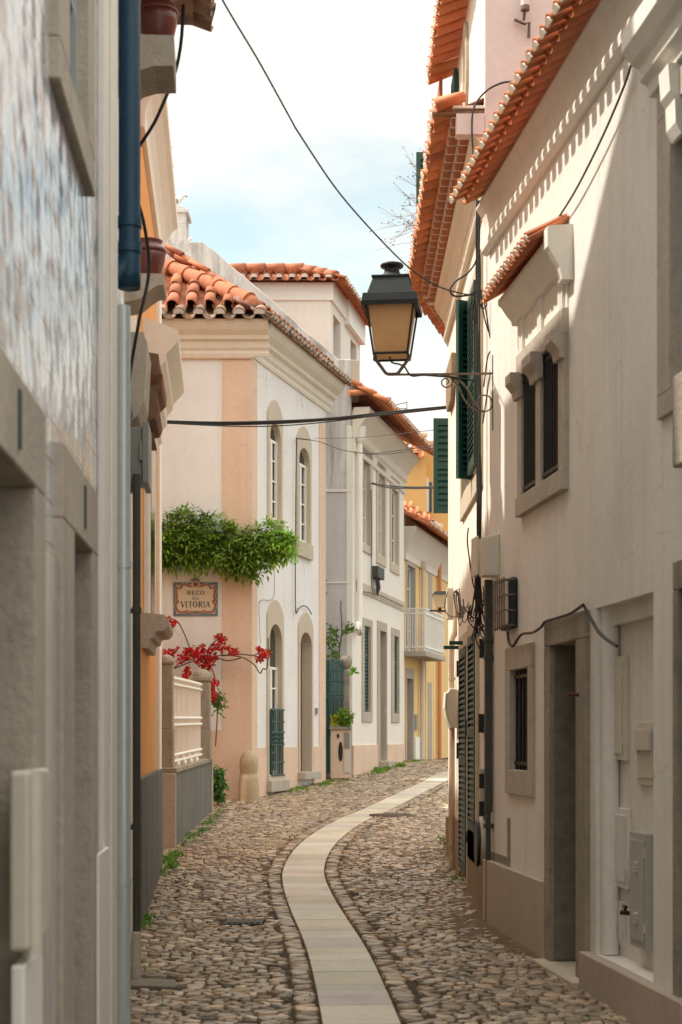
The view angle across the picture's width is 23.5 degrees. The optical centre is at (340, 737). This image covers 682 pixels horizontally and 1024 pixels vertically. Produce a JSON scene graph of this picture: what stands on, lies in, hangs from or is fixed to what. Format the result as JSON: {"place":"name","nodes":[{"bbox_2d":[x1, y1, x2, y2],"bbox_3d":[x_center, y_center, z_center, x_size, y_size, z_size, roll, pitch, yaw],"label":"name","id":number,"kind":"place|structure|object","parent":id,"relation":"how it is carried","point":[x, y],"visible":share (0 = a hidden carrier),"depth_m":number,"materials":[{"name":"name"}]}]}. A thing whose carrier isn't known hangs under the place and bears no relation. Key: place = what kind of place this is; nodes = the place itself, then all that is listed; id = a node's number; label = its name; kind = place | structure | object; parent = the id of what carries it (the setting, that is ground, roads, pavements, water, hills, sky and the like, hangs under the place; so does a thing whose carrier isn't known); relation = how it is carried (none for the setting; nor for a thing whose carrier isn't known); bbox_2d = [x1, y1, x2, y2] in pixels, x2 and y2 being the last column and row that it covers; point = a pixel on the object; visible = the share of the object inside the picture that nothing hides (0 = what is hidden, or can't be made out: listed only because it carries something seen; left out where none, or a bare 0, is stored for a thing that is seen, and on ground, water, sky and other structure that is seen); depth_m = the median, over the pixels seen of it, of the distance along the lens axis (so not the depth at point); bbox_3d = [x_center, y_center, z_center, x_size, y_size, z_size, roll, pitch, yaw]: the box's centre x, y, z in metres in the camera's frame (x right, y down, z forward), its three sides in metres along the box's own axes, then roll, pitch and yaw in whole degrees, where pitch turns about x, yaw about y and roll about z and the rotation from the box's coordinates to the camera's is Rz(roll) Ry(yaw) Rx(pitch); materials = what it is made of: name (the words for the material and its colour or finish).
{"place":"outdoors","nodes":[
{"label":"outdoors","id":0,"kind":"place"},
{"bbox_2d":[191,669,211,760],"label":"stone pier","id":1,"kind":"structure","parent":0,"point":[203,677],"depth_m":24.61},
{"bbox_2d":[167,0,451,446],"label":"sky","id":2,"kind":"structure","parent":0,"point":[351,77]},
{"bbox_2d":[282,771,447,1023],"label":"path","id":3,"kind":"structure","parent":0,"point":[350,986],"depth_m":12.57,"materials":[{"name":"stone"}]},
{"bbox_2d":[130,758,604,1023],"bbox_3d":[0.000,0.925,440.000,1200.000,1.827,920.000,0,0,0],"label":"ground","id":4,"kind":"structure","parent":0,"point":[412,986],"depth_m":10.90,"materials":[{"name":"stone"}]},
{"bbox_2d":[0,0,122,1023],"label":"tiled house","id":5,"kind":"structure","parent":4,"relation":"on","point":[61,296],"depth_m":5.61,"materials":[{"name":"stone"}]},
{"bbox_2d":[11,954,42,1023],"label":"cable duct","id":6,"kind":"object","parent":5,"relation":"attached to","point":[26,989],"visible":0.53,"depth_m":4.64,"materials":[{"name":"white paint"}]},
{"bbox_2d":[10,768,50,955],"bbox_3d":[-0.895,0.355,4.829,0.080,0.522,0.578,0,0,-3],"label":"utility box","id":7,"kind":"object","parent":5,"relation":"attached to","point":[30,848],"visible":1,"depth_m":4.57,"materials":[{"name":"beige plastic"}]},
{"bbox_2d":[49,0,94,196],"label":"window","id":8,"kind":"structure","parent":5,"relation":"in","point":[71,22],"depth_m":6.30,"materials":[{"name":"stone"}]},
{"bbox_2d":[118,304,130,1023],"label":"downpipe","id":9,"kind":"object","parent":5,"relation":"attached to","point":[124,568],"visible":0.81,"depth_m":7.72,"materials":[{"name":"metal"}]},
{"bbox_2d":[118,0,141,291],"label":"downpipe","id":10,"kind":"object","parent":5,"relation":"attached to","point":[129,246],"visible":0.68,"depth_m":7.81,"materials":[{"name":"metal"}]},
{"bbox_2d":[130,978,175,990],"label":"paving slab","id":11,"kind":"structure","parent":4,"relation":"on","point":[150,984],"depth_m":10.20,"materials":[{"name":"stone"}]},
{"bbox_2d":[131,932,141,977],"bbox_3d":[-1.313,1.402,10.495,0.069,0.300,0.069,0,0,0],"label":"pipe guard","id":12,"kind":"object","parent":11,"relation":"on","point":[136,969],"visible":1,"depth_m":10.47,"materials":[{"name":"stone"}]},
{"bbox_2d":[137,94,183,921],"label":"orange house","id":13,"kind":"structure","parent":4,"relation":"on","point":[158,198],"depth_m":14.67,"materials":[{"name":"paint"}]},
{"bbox_2d":[143,451,155,613],"bbox_3d":[-1.711,-1.859,14.664,0.055,1.809,1.339,0,0,-4],"label":"window","id":14,"kind":"structure","parent":13,"relation":"in","point":[149,500],"depth_m":14.26,"materials":[{"name":"white glass"}]},
{"bbox_2d":[167,417,363,426],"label":"overhead cable","id":15,"kind":"object","parent":13,"relation":"attached to","point":[264,426],"visible":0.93,"depth_m":17.55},
{"bbox_2d":[167,406,445,424],"bbox_3d":[-0.365,-3.512,17.850,3.499,0.512,0.146,0,0,-27],"label":"overhead cable","id":16,"kind":"object","parent":13,"relation":"attached to","point":[269,422],"visible":0.93,"depth_m":17.82,"materials":[{"name":"rubber"}]},
{"bbox_2d":[123,0,215,941],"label":"cream house","id":17,"kind":"structure","parent":4,"relation":"on","point":[148,399],"depth_m":10.67,"materials":[{"name":"paint"}]},
{"bbox_2d":[130,405,132,493],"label":"cable","id":18,"kind":"object","parent":17,"relation":"attached to","point":[131,478],"visible":0.41,"depth_m":10.63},
{"bbox_2d":[130,474,141,931],"bbox_3d":[-1.370,-0.100,10.595,0.156,3.200,0.062,0,0,0],"label":"downpipe","id":19,"kind":"object","parent":17,"relation":"attached to","point":[136,612],"visible":0.81,"depth_m":10.57,"materials":[{"name":"metal"}]},
{"bbox_2d":[130,421,151,493],"bbox_3d":[-1.367,-1.853,10.863,0.200,0.405,0.460,0,0,-4],"label":"meter box","id":20,"kind":"object","parent":17,"relation":"attached to","point":[141,450],"visible":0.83,"depth_m":10.66,"materials":[{"name":"grey plastic"}]},
{"bbox_2d":[140,237,166,273],"bbox_3d":[-1.351,-3.361,11.555,0.243,0.282,0.243,0,0,0],"label":"flower pot","id":21,"kind":"object","parent":17,"relation":"on","point":[158,252],"visible":0.47,"depth_m":11.47,"materials":[{"name":"ceramic"}]},
{"bbox_2d":[130,4,184,381],"bbox_3d":[-1.204,-3.300,9.885,0.332,2.806,0.898,0,0,-27],"label":"cable","id":22,"kind":"object","parent":17,"relation":"attached to","point":[141,211],"visible":0.39,"depth_m":10.12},
{"bbox_2d":[140,0,178,35],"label":"flower pot","id":23,"kind":"object","parent":17,"relation":"on","point":[158,17],"visible":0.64,"depth_m":9.29,"materials":[{"name":"ceramic"}]},
{"bbox_2d":[162,757,212,847],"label":"garden wall","id":24,"kind":"structure","parent":4,"relation":"on","point":[188,797],"depth_m":20.75,"materials":[{"name":"paint"}]},
{"bbox_2d":[162,654,174,767],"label":"stone pier","id":25,"kind":"structure","parent":24,"relation":"on","point":[168,738],"depth_m":19.61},
{"bbox_2d":[174,676,202,764],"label":"white balustrade","id":26,"kind":"structure","parent":24,"relation":"on","point":[193,752],"depth_m":22.02,"materials":[{"name":"paint"}]},
{"bbox_2d":[238,750,258,801],"bbox_3d":[-1.538,0.670,27.300,0.345,0.903,0.345,0,0,0],"label":"guard stone","id":27,"kind":"object","parent":4,"relation":"on","point":[248,782],"visible":0.93,"depth_m":27.17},
{"bbox_2d":[162,243,352,798],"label":"house","id":28,"kind":"structure","parent":4,"relation":"on","point":[246,355],"depth_m":27.98,"materials":[{"name":"paint"}]},
{"bbox_2d":[173,578,217,615],"bbox_3d":[-2.455,-2.369,27.633,0.747,0.642,0.034,0,0,0],"label":"street sign","id":29,"kind":"object","parent":28,"relation":"attached to","point":[195,598],"visible":1,"depth_m":27.62,"materials":[{"name":"tile"}]},
{"bbox_2d":[162,615,272,745],"bbox_3d":[-2.106,-0.945,26.595,1.951,2.194,1.671,0,0,0],"label":"bougainvillea","id":30,"kind":"object","parent":28,"relation":"attached to","point":[196,653],"visible":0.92,"depth_m":27.25,"materials":[{"name":"red plant"}]},
{"bbox_2d":[162,501,304,587],"bbox_3d":[-1.941,-3.229,27.316,2.671,1.490,0.720,0,0,0],"label":"climbing ivy","id":31,"kind":"object","parent":28,"relation":"attached to","point":[279,549],"visible":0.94,"depth_m":27.29,"materials":[{"name":"green plant"}]},
{"bbox_2d":[266,400,284,528],"bbox_3d":[-1.248,-4.838,28.954,0.260,2.226,0.914,0,0,15],"label":"window","id":32,"kind":"structure","parent":28,"relation":"in","point":[274,434],"depth_m":29.20,"materials":[{"name":"stone"}]},
{"bbox_2d":[266,600,285,780],"bbox_3d":[-1.215,-0.825,28.960,0.322,3.208,1.017,0,0,15],"label":"window","id":33,"kind":"structure","parent":28,"relation":"in","point":[275,709],"depth_m":29.06,"materials":[{"name":"stone"}]},
{"bbox_2d":[301,642,301,770],"bbox_3d":[-0.907,-0.659,30.893,0.130,2.620,0.774,0,0,15],"label":"door leaf","id":34,"kind":"structure","parent":28,"relation":"in","point":[301,642],"depth_m":31.22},
{"bbox_2d":[295,438,311,614],"bbox_3d":[-0.700,-3.882,30.559,0.020,3.242,1.099,0,0,15],"label":"cable","id":35,"kind":"object","parent":28,"relation":"attached to","point":[295,532],"visible":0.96,"depth_m":30.06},
{"bbox_2d":[296,426,313,560],"bbox_3d":[-0.775,-4.595,30.746,0.260,2.461,0.998,0,0,15],"label":"window","id":36,"kind":"structure","parent":28,"relation":"in","point":[304,447],"depth_m":30.96,"materials":[{"name":"stone"}]},
{"bbox_2d":[326,580,358,675],"bbox_3d":[0.102,-2.202,33.038,0.594,1.985,1.048,0,0,-44],"label":"creeper","id":37,"kind":"object","parent":28,"relation":"attached to","point":[336,635],"visible":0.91,"depth_m":33.22,"materials":[{"name":"green plant"}]},
{"bbox_2d":[298,438,432,454],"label":"overhead cable","id":38,"kind":"object","parent":28,"relation":"attached to","point":[376,453],"visible":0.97,"depth_m":23.15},
{"bbox_2d":[166,205,432,776],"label":"gabled house","id":39,"kind":"structure","parent":4,"relation":"on","point":[320,308],"depth_m":35.00,"materials":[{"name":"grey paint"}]},
{"bbox_2d":[176,193,186,204],"bbox_3d":[-3.411,-11.096,33.825,0.471,0.293,0.191,0,0,0],"label":"seagull","id":40,"kind":"object","parent":39,"relation":"on","point":[179,199],"visible":0.56,"depth_m":33.81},
{"bbox_2d":[354,426,365,635],"bbox_3d":[0.384,-4.240,33.644,0.260,4.305,0.451,0,0,0],"label":"downpipe","id":41,"kind":"object","parent":39,"relation":"attached to","point":[359,441],"visible":0.98,"depth_m":33.75,"materials":[{"name":"metal"}]},
{"bbox_2d":[361,617,372,721],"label":"window","id":42,"kind":"structure","parent":39,"relation":"in","point":[367,625],"depth_m":35.16,"materials":[{"name":"wood"}]},
{"bbox_2d":[363,448,372,555],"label":"window","id":43,"kind":"structure","parent":39,"relation":"in","point":[367,469],"depth_m":35.24,"materials":[{"name":"stone"}]},
{"bbox_2d":[372,566,383,595],"bbox_3d":[0.806,-3.400,35.809,0.160,0.622,0.741,0,0,12],"label":"meter box","id":44,"kind":"object","parent":39,"relation":"attached to","point":[377,573],"visible":1,"depth_m":35.58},
{"bbox_2d":[376,461,386,567],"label":"window","id":45,"kind":"structure","parent":39,"relation":"in","point":[381,493],"depth_m":36.93,"materials":[{"name":"stone"}]},
{"bbox_2d":[363,489,403,606],"bbox_3d":[0.982,-4.180,36.706,0.038,2.285,4.884,0,0,12],"label":"cable","id":46,"kind":"object","parent":39,"relation":"attached to","point":[371,556],"visible":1,"depth_m":35.19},
{"bbox_2d":[390,476,399,575],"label":"window","id":47,"kind":"structure","parent":39,"relation":"in","point":[394,493],"depth_m":38.62,"materials":[{"name":"stone"}]},
{"bbox_2d":[391,627,399,722],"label":"window","id":48,"kind":"structure","parent":39,"relation":"in","point":[395,633],"depth_m":38.49,"materials":[{"name":"stone"}]},
{"bbox_2d":[372,482,432,488],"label":"overhead cable","id":49,"kind":"object","parent":39,"relation":"attached to","point":[411,487],"visible":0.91,"depth_m":25.68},
{"bbox_2d":[404,501,443,527],"bbox_3d":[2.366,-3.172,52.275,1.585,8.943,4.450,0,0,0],"label":"hipped house","id":50,"kind":"structure","parent":4,"relation":"on","point":[410,507],"depth_m":50.53,"materials":[{"name":"tile"}]},
{"bbox_2d":[402,433,447,527],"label":"ochre house","id":51,"kind":"structure","parent":4,"relation":"on","point":[421,473],"depth_m":57.00,"materials":[{"name":"paint"}]},
{"bbox_2d":[426,478,431,511],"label":"window","id":52,"kind":"structure","parent":51,"relation":"in","point":[428,491],"depth_m":57.55,"materials":[{"name":"white glass"}]},
{"bbox_2d":[404,508,447,760],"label":"yellow house","id":53,"kind":"structure","parent":4,"relation":"on","point":[425,539],"depth_m":41.69,"materials":[{"name":"paint"}]},
{"bbox_2d":[406,560,415,650],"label":"window","id":54,"kind":"structure","parent":53,"relation":"in","point":[410,567],"depth_m":41.37,"materials":[{"name":"glass"}]},
{"bbox_2d":[414,714,417,729],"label":"letter box","id":55,"kind":"object","parent":53,"relation":"attached to","point":[415,721],"visible":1,"depth_m":41.34,"materials":[{"name":"grey plastic"}]},
{"bbox_2d":[414,737,419,758],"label":"wall cabinet","id":56,"kind":"object","parent":53,"relation":"attached to","point":[416,747],"depth_m":41.42,"materials":[{"name":"metal"}]},
{"bbox_2d":[420,561,427,758],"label":"downpipe","id":57,"kind":"object","parent":53,"relation":"attached to","point":[424,564],"visible":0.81,"depth_m":41.93,"materials":[{"name":"beige plastic"}]},
{"bbox_2d":[428,682,431,758],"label":"side door","id":58,"kind":"structure","parent":53,"relation":"in","point":[429,684],"depth_m":43.37,"materials":[{"name":"stone"}]},
{"bbox_2d":[428,572,431,609],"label":"side window","id":59,"kind":"structure","parent":53,"relation":"in","point":[429,574],"depth_m":43.44,"materials":[{"name":"stone"}]},
{"bbox_2d":[438,563,441,758],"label":"downpipe","id":60,"kind":"object","parent":53,"relation":"attached to","point":[440,686],"visible":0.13,"depth_m":44.45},
{"bbox_2d":[407,0,552,910],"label":"corner house","id":61,"kind":"structure","parent":4,"relation":"on","point":[477,48],"depth_m":15.02,"materials":[{"name":"paint"}]},
{"bbox_2d":[222,0,477,296],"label":"overhead cable","id":62,"kind":"object","parent":61,"relation":"attached to","point":[274,89],"visible":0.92,"depth_m":11.27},
{"bbox_2d":[370,147,425,273],"bbox_3d":[0.587,-5.226,16.561,0.589,1.094,1.325,0,0,0],"label":"dry weed","id":63,"kind":"object","parent":61,"relation":"on","point":[406,227],"visible":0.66,"depth_m":16.51,"materials":[{"name":"brown plant"}]},
{"bbox_2d":[430,591,445,611],"bbox_3d":[1.495,-1.724,20.900,0.726,0.267,0.200,0,0,0],"label":"street lamp","id":64,"kind":"object","parent":61,"relation":"attached to","point":[439,597],"visible":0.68,"depth_m":20.83,"materials":[{"name":"beige glass"}]},
{"bbox_2d":[446,588,453,619],"bbox_3d":[1.153,-1.408,17.305,0.075,0.336,0.110,0,0,0],"label":"conduit box","id":65,"kind":"object","parent":61,"relation":"attached to","point":[449,604],"visible":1,"depth_m":17.25,"materials":[{"name":"beige plastic"}]},
{"bbox_2d":[443,688,457,727],"bbox_3d":[1.143,-0.301,17.075,0.145,0.414,0.290,0,0,0],"label":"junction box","id":66,"kind":"object","parent":61,"relation":"attached to","point":[450,704],"visible":0.99,"depth_m":16.95,"materials":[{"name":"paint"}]},
{"bbox_2d":[448,594,456,869],"bbox_3d":[1.183,-0.038,17.200,0.112,2.925,0.075,0,0,0],"label":"standpipe","id":67,"kind":"object","parent":61,"relation":"attached to","point":[451,679],"visible":0.8,"depth_m":17.17,"materials":[{"name":"metal"}]},
{"bbox_2d":[444,589,468,625],"bbox_3d":[1.109,-1.237,15.600,0.251,0.356,0.089,0,0,0],"label":"cable tangle","id":68,"kind":"object","parent":61,"relation":"attached to","point":[460,614],"visible":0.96,"depth_m":15.60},
{"bbox_2d":[458,646,465,873],"bbox_3d":[1.198,0.217,15.986,0.041,2.167,0.874,0,0,0],"label":"louvred door","id":69,"kind":"structure","parent":61,"relation":"in","point":[462,652],"depth_m":16.06,"materials":[{"name":"green paint"}]},
{"bbox_2d":[449,250,484,296],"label":"cable","id":70,"kind":"object","parent":61,"relation":"attached to","point":[455,281],"visible":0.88,"depth_m":13.29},
{"bbox_2d":[460,249,482,521],"bbox_3d":[1.288,-3.167,15.192,0.200,2.024,2.375,0,0,0],"label":"window","id":71,"kind":"structure","parent":61,"relation":"in","point":[466,500],"depth_m":14.79,"materials":[{"name":"stone"}]},
{"bbox_2d":[463,575,483,653],"bbox_3d":[1.125,-1.071,13.496,0.242,0.792,0.104,0,0,0],"label":"cable tangle","id":72,"kind":"object","parent":61,"relation":"attached to","point":[479,602],"visible":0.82,"depth_m":13.48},
{"bbox_2d":[467,620,479,861],"bbox_3d":[1.283,0.043,14.899,0.190,2.174,1.019,0,0,0],"label":"window","id":73,"kind":"structure","parent":61,"relation":"in","point":[469,628],"depth_m":14.39,"materials":[{"name":"stone"}]},
{"bbox_2d":[475,200,481,538],"bbox_3d":[1.151,-2.797,13.670,0.057,3.400,0.113,0,0,0],"label":"cable bundle","id":74,"kind":"object","parent":61,"relation":"attached to","point":[478,435],"visible":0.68,"depth_m":13.64,"materials":[{"name":"rubber"}]},
{"bbox_2d":[467,528,473,587],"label":"cable","id":75,"kind":"object","parent":74,"relation":"attached to","point":[469,556],"visible":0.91,"depth_m":13.60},
{"bbox_2d":[474,818,485,866],"bbox_3d":[1.168,0.874,13.595,0.100,0.405,0.395,0,0,0],"label":"water meter","id":76,"kind":"object","parent":61,"relation":"attached to","point":[479,843],"visible":0.84,"depth_m":13.45,"materials":[{"name":"beige plastic"}]},
{"bbox_2d":[479,769,485,817],"bbox_3d":[1.173,0.463,13.545,0.090,0.397,0.400,0,0,0],"label":"gas meter","id":77,"kind":"object","parent":61,"relation":"attached to","point":[482,813],"visible":0.56,"depth_m":13.35,"materials":[{"name":"grey plastic"}]},
{"bbox_2d":[471,80,513,200],"bbox_3d":[1.220,-4.792,13.150,0.352,0.965,0.015,0,0,0],"label":"cable","id":78,"kind":"object","parent":61,"relation":"attached to","point":[488,89],"visible":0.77,"depth_m":13.14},
{"bbox_2d":[514,0,530,37],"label":"vent pipe","id":79,"kind":"object","parent":61,"relation":"attached to","point":[525,6],"visible":1,"depth_m":13.14,"materials":[{"name":"metal"}]},
{"bbox_2d":[449,0,681,1023],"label":"white house","id":80,"kind":"structure","parent":4,"relation":"on","point":[582,293],"depth_m":10.13,"materials":[{"name":"paint"}]},
{"bbox_2d":[360,261,492,429],"bbox_3d":[0.708,-3.128,13.063,1.063,1.343,0.458,0,0,7],"label":"street lamp","id":81,"kind":"object","parent":80,"relation":"attached to","point":[390,302],"visible":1,"depth_m":12.96,"materials":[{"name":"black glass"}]},
{"bbox_2d":[472,273,489,422],"bbox_3d":[1.148,-3.140,13.232,0.214,1.213,0.079,0,0,31],"label":"cable","id":82,"kind":"object","parent":80,"relation":"attached to","point":[482,308],"visible":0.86,"depth_m":13.21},
{"bbox_2d":[471,534,499,577],"bbox_3d":[1.147,-1.431,13.008,0.155,0.328,0.380,0,0,-6],"label":"meter box","id":83,"kind":"object","parent":80,"relation":"attached to","point":[485,556],"visible":1,"depth_m":12.82,"materials":[{"name":"beige plastic"}]},
{"bbox_2d":[483,580,493,921],"bbox_3d":[1.179,0.222,13.089,0.072,2.955,0.075,0,0,-6],"label":"downpipe","id":84,"kind":"object","parent":80,"relation":"attached to","point":[488,658],"visible":0.91,"depth_m":13.06,"materials":[{"name":"metal"}]},
{"bbox_2d":[494,577,516,630],"bbox_3d":[1.244,-1.002,12.359,0.106,0.384,0.392,0,0,-6],"label":"air conditioner","id":85,"kind":"object","parent":80,"relation":"attached to","point":[505,604],"visible":1,"depth_m":12.21,"materials":[{"name":"black metal"}]},
{"bbox_2d":[505,642,534,796],"bbox_3d":[1.465,-0.124,12.093,0.325,1.105,0.915,0,0,-6],"label":"window","id":86,"kind":"structure","parent":80,"relation":"in","point":[520,659],"depth_m":12.16,"materials":[{"name":"stone"}]},
{"bbox_2d":[505,307,568,517],"bbox_3d":[1.467,-2.208,11.371,0.360,1.187,1.431,0,0,-6],"label":"window","id":87,"kind":"structure","parent":80,"relation":"in","point":[539,385],"depth_m":11.26,"materials":[{"name":"stone"}]},
{"bbox_2d":[506,603,618,647],"bbox_3d":[1.417,-0.671,10.848,0.034,0.315,2.917,0,0,-6],"label":"cable","id":88,"kind":"object","parent":80,"relation":"attached to","point":[598,631],"visible":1,"depth_m":10.41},
{"bbox_2d":[554,646,575,958],"bbox_3d":[1.688,0.462,10.738,0.420,2.155,0.696,0,0,-6],"label":"door leaf","id":89,"kind":"structure","parent":80,"relation":"in","point":[564,656],"depth_m":11.05,"materials":[{"name":"wood"}]},
{"bbox_2d":[558,65,631,216],"bbox_3d":[1.508,-3.618,10.097,0.014,0.427,2.148,0,0,-6],"label":"cable","id":90,"kind":"object","parent":80,"relation":"attached to","point":[603,134],"visible":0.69,"depth_m":9.73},
{"bbox_2d":[618,900,624,946],"bbox_3d":[1.691,1.126,9.884,0.023,0.269,0.118,0,0,-6],"label":"access panel","id":91,"kind":"object","parent":80,"relation":"attached to","point":[621,927],"visible":0.95,"depth_m":9.85,"materials":[{"name":"white paint"}]},
{"bbox_2d":[615,655,628,760],"bbox_3d":[1.669,-0.173,9.893,0.065,0.627,0.294,0,0,-6],"label":"utility cabinet","id":92,"kind":"object","parent":80,"relation":"attached to","point":[622,708],"visible":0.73,"depth_m":9.77,"materials":[{"name":"metal"}]},
{"bbox_2d":[615,807,630,889],"bbox_3d":[1.677,0.666,9.840,0.060,0.478,0.281,0,0,-6],"label":"utility cabinet","id":93,"kind":"object","parent":80,"relation":"attached to","point":[622,842],"visible":0.96,"depth_m":9.76,"materials":[{"name":"white paint"}]},
{"bbox_2d":[620,905,629,915],"bbox_3d":[1.722,1.004,9.617,0.076,0.344,0.184,0,0,-32],"label":"wall tap","id":94,"kind":"object","parent":80,"relation":"attached to","point":[624,911],"depth_m":9.65,"materials":[{"name":"black metal"}]},
{"bbox_2d":[630,831,652,950],"bbox_3d":[1.718,0.874,9.342,0.090,0.657,0.315,0,0,-6],"label":"gas cabinet","id":95,"kind":"object","parent":80,"relation":"attached to","point":[641,889],"visible":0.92,"depth_m":9.24,"materials":[{"name":"metal"}]},
{"bbox_2d":[635,722,652,785],"bbox_3d":[1.733,0.095,9.361,0.055,0.362,0.333,0,0,-6],"label":"electric meter","id":96,"kind":"object","parent":80,"relation":"attached to","point":[644,740],"visible":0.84,"depth_m":9.32,"materials":[{"name":"beige plastic"}]},
{"bbox_2d":[657,65,681,419],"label":"window","id":97,"kind":"structure","parent":80,"relation":"in","point":[669,157],"depth_m":8.48,"materials":[{"name":"stone"}]},
{"bbox_2d":[130,759,629,1023],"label":"cobblestone paving","id":98,"kind":"structure","parent":0,"point":[416,892],"depth_m":12.98,"materials":[{"name":"stone"}]},
{"bbox_2d":[213,765,229,805],"bbox_3d":[-1.991,0.778,26.246,0.443,0.677,0.435,0,0,0],"label":"shrub","id":99,"kind":"object","parent":98,"relation":"on","point":[219,784],"visible":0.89,"depth_m":26.18,"materials":[{"name":"green plant"}]},
{"bbox_2d":[224,918,263,926],"bbox_3d":[-0.780,1.500,13.180,0.300,0.048,0.340,0,0,0],"label":"drain grate","id":100,"kind":"object","parent":98,"relation":"on","point":[246,921],"visible":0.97,"depth_m":13.10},
{"bbox_2d":[329,727,350,777],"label":"wall","id":101,"kind":"structure","parent":98,"relation":"on","point":[340,752],"depth_m":32.60,"materials":[{"name":"beige paint"}]},
{"bbox_2d":[326,707,355,727],"bbox_3d":[0.005,-0.380,32.710,0.628,0.467,0.440,0,0,0],"label":"potted plant","id":102,"kind":"object","parent":101,"relation":"on","point":[341,717],"visible":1,"depth_m":32.66,"materials":[{"name":"green plant"}]},
{"bbox_2d":[344,733,349,747],"bbox_3d":[0.118,0.063,32.590,0.109,0.308,0.020,0,0,0],"label":"meter door","id":103,"kind":"structure","parent":101,"relation":"in","point":[346,735],"depth_m":32.58,"materials":[{"name":"grey plastic"}]},
{"bbox_2d":[344,750,349,772],"bbox_3d":[0.118,0.480,32.590,0.109,0.453,0.020,0,0,0],"label":"meter door","id":104,"kind":"structure","parent":101,"relation":"in","point":[346,752],"depth_m":32.58,"materials":[{"name":"beige plastic"}]},
{"bbox_2d":[338,654,351,726],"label":"gate pier","id":105,"kind":"structure","parent":98,"relation":"on","point":[347,661],"depth_m":33.10,"materials":[{"name":"stone"}]},
{"bbox_2d":[326,658,343,772],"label":"iron gate","id":106,"kind":"structure","parent":105,"relation":"attached to","point":[330,693],"depth_m":32.73,"materials":[{"name":"metal"}]},
{"bbox_2d":[130,759,612,1020],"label":"weeds","id":107,"kind":"object","parent":98,"relation":"on","point":[168,859],"visible":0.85,"depth_m":19.27,"materials":[{"name":"green plant"}]},
{"bbox_2d":[369,813,413,817],"bbox_3d":[0.752,1.166,24.400,0.660,0.040,0.660,0,0,0],"label":"manhole cover","id":108,"kind":"object","parent":98,"relation":"on","point":[397,815],"visible":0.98,"depth_m":24.24,"materials":[{"name":"grey metal"}]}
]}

